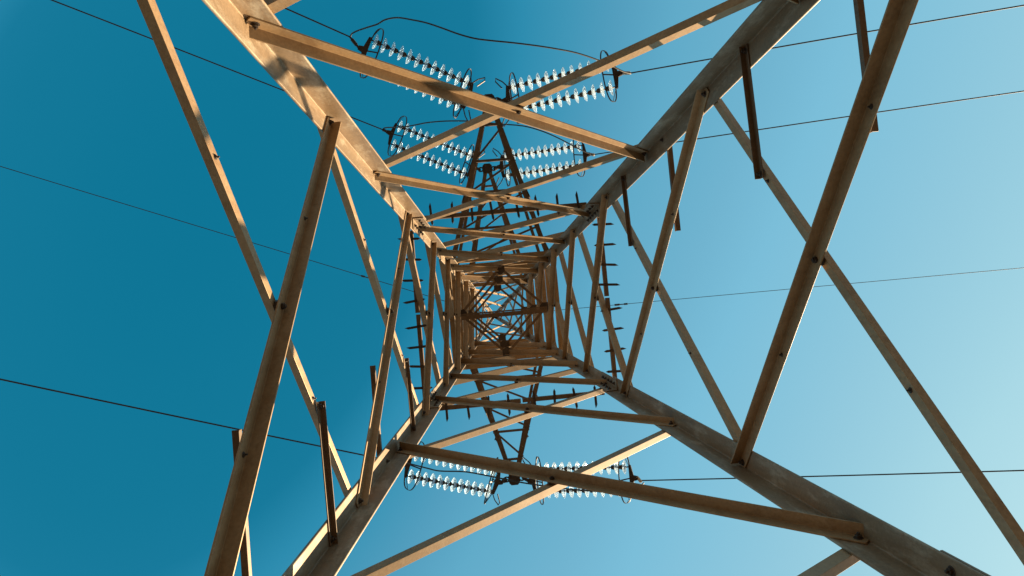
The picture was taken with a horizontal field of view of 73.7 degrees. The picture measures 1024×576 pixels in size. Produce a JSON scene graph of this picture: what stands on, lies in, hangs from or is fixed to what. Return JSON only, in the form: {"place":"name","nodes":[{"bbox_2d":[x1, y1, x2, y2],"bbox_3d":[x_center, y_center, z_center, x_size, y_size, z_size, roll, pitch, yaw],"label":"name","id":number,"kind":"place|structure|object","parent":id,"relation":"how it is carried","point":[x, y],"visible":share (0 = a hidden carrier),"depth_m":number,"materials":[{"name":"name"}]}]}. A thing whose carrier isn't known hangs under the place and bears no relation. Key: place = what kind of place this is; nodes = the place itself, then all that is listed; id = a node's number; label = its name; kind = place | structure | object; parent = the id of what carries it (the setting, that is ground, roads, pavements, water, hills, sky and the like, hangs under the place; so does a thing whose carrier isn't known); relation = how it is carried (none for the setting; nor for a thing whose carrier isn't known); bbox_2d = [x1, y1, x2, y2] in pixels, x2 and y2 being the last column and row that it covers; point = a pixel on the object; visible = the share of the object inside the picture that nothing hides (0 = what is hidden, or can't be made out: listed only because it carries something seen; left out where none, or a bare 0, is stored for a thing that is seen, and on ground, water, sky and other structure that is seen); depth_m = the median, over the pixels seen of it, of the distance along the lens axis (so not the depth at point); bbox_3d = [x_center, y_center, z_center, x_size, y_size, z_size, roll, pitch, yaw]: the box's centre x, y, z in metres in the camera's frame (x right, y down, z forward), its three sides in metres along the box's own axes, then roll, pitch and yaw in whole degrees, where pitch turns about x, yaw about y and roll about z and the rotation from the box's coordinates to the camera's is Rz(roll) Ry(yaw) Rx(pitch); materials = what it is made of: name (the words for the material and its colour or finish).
{"place":"outdoors","nodes":[
{"label":"outdoors","id":0,"kind":"place"},
{"bbox_2d":[0,0,1023,575],"label":"sky","id":1,"kind":"structure","parent":0,"point":[101,298],"materials":[{"name":"blue"}]},
{"label":"ground","id":2,"kind":"structure","parent":0,"visible":0},
{"bbox_2d":[137,0,1023,575],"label":"transmission tower","id":3,"kind":"structure","parent":2,"relation":"on","point":[269,42],"depth_m":4.52,"materials":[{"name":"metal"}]},
{"bbox_2d":[0,166,443,300],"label":"earth wire","id":4,"kind":"object","parent":3,"relation":"attached to","point":[195,225],"visible":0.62,"depth_m":20.57,"materials":[{"name":"metal"}]},
{"bbox_2d":[349,28,484,120],"bbox_3d":[-1.624,-3.653,11.601,2.426,0.328,0.898,20,-94,-17],"label":"insulator set","id":5,"kind":"object","parent":3,"relation":"attached to","point":[364,50],"visible":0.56,"depth_m":11.58,"materials":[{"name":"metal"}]},
{"bbox_2d":[285,8,349,36],"bbox_3d":[-49.283,-18.695,5.282,97.929,9.523,0.024,17,-93,-1],"label":"power line","id":6,"kind":"object","parent":5,"relation":"attached to","point":[317,22],"visible":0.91,"depth_m":11.05,"materials":[{"name":"metal"}]},
{"bbox_2d":[350,17,631,73],"bbox_3d":[-0.323,-3.811,10.776,4.722,1.275,0.368,8,-93,-2],"label":"jumper cable","id":7,"kind":"object","parent":5,"relation":"hanging from","point":[481,39],"visible":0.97,"depth_m":10.42,"materials":[{"name":"metal"}]},
{"bbox_2d":[382,116,484,183],"bbox_3d":[-1.673,-2.907,14.426,2.248,0.328,0.898,19,-94,-18],"label":"insulator set","id":8,"kind":"object","parent":3,"relation":"attached to","point":[445,165],"visible":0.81,"depth_m":14.40,"materials":[{"name":"metal"}]},
{"bbox_2d":[51,0,381,129],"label":"power line","id":9,"kind":"object","parent":8,"relation":"attached to","point":[189,53],"visible":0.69,"depth_m":12.71,"materials":[{"name":"metal"}]},
{"bbox_2d":[383,120,592,154],"bbox_3d":[-0.459,-3.125,13.694,4.401,0.975,0.208,6,-93,-2],"label":"jumper cable","id":10,"kind":"object","parent":8,"relation":"hanging from","point":[489,122],"visible":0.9,"depth_m":13.49,"materials":[{"name":"metal"}]},
{"bbox_2d":[404,441,506,504],"bbox_3d":[-1.081,3.406,12.561,2.167,0.328,0.898,17,-94,-20],"label":"insulator set","id":11,"kind":"object","parent":3,"relation":"attached to","point":[460,485],"visible":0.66,"depth_m":12.54,"materials":[{"name":"metal"}]},
{"bbox_2d":[0,378,375,457],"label":"power line","id":12,"kind":"object","parent":11,"relation":"attached to","point":[163,413],"visible":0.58,"depth_m":10.66,"materials":[{"name":"metal"}]},
{"bbox_2d":[406,462,643,491],"bbox_3d":[0.222,3.302,11.811,4.408,0.974,0.166,7,-93,-2],"label":"jumper cable","id":13,"kind":"object","parent":11,"relation":"hanging from","point":[495,477],"visible":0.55,"depth_m":11.49,"materials":[{"name":"metal"}]},
{"bbox_2d":[492,140,594,186],"bbox_3d":[0.660,-2.705,14.517,2.213,0.328,0.898,-5,-93,14],"label":"insulator set","id":14,"kind":"object","parent":3,"relation":"attached to","point":[532,153],"visible":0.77,"depth_m":14.48,"materials":[{"name":"metal"}]},
{"bbox_2d":[595,90,1023,154],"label":"power line","id":15,"kind":"object","parent":14,"relation":"attached to","point":[848,116],"visible":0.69,"depth_m":12.97,"materials":[{"name":"metal"}]},
{"bbox_2d":[495,50,630,126],"bbox_3d":[0.868,-3.451,11.724,2.348,0.328,0.898,-10,-92,11],"label":"insulator set","id":16,"kind":"object","parent":3,"relation":"attached to","point":[616,74],"visible":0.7,"depth_m":11.69,"materials":[{"name":"metal"}]},
{"bbox_2d":[631,5,1023,72],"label":"power line","id":17,"kind":"object","parent":16,"relation":"attached to","point":[842,36],"visible":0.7,"depth_m":10.67,"materials":[{"name":"metal"}]},
{"bbox_2d":[521,456,641,504],"bbox_3d":[1.271,3.551,12.661,2.262,0.328,0.898,-6,-93,15],"label":"insulator set","id":18,"kind":"object","parent":3,"relation":"attached to","point":[616,466],"visible":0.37,"depth_m":12.61,"materials":[{"name":"metal"}]},
{"bbox_2d":[642,470,1023,480],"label":"power line","id":19,"kind":"object","parent":18,"relation":"attached to","point":[840,475],"visible":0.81,"depth_m":11.42,"materials":[{"name":"metal"}]},
{"bbox_2d":[554,268,1018,310],"bbox_3d":[48.266,-3.471,22.003,97.926,9.017,0.068,-5,-93,-3],"label":"earth wire","id":20,"kind":"object","parent":3,"relation":"attached to","point":[787,289],"visible":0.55,"depth_m":21.73,"materials":[{"name":"metal"}]}
]}

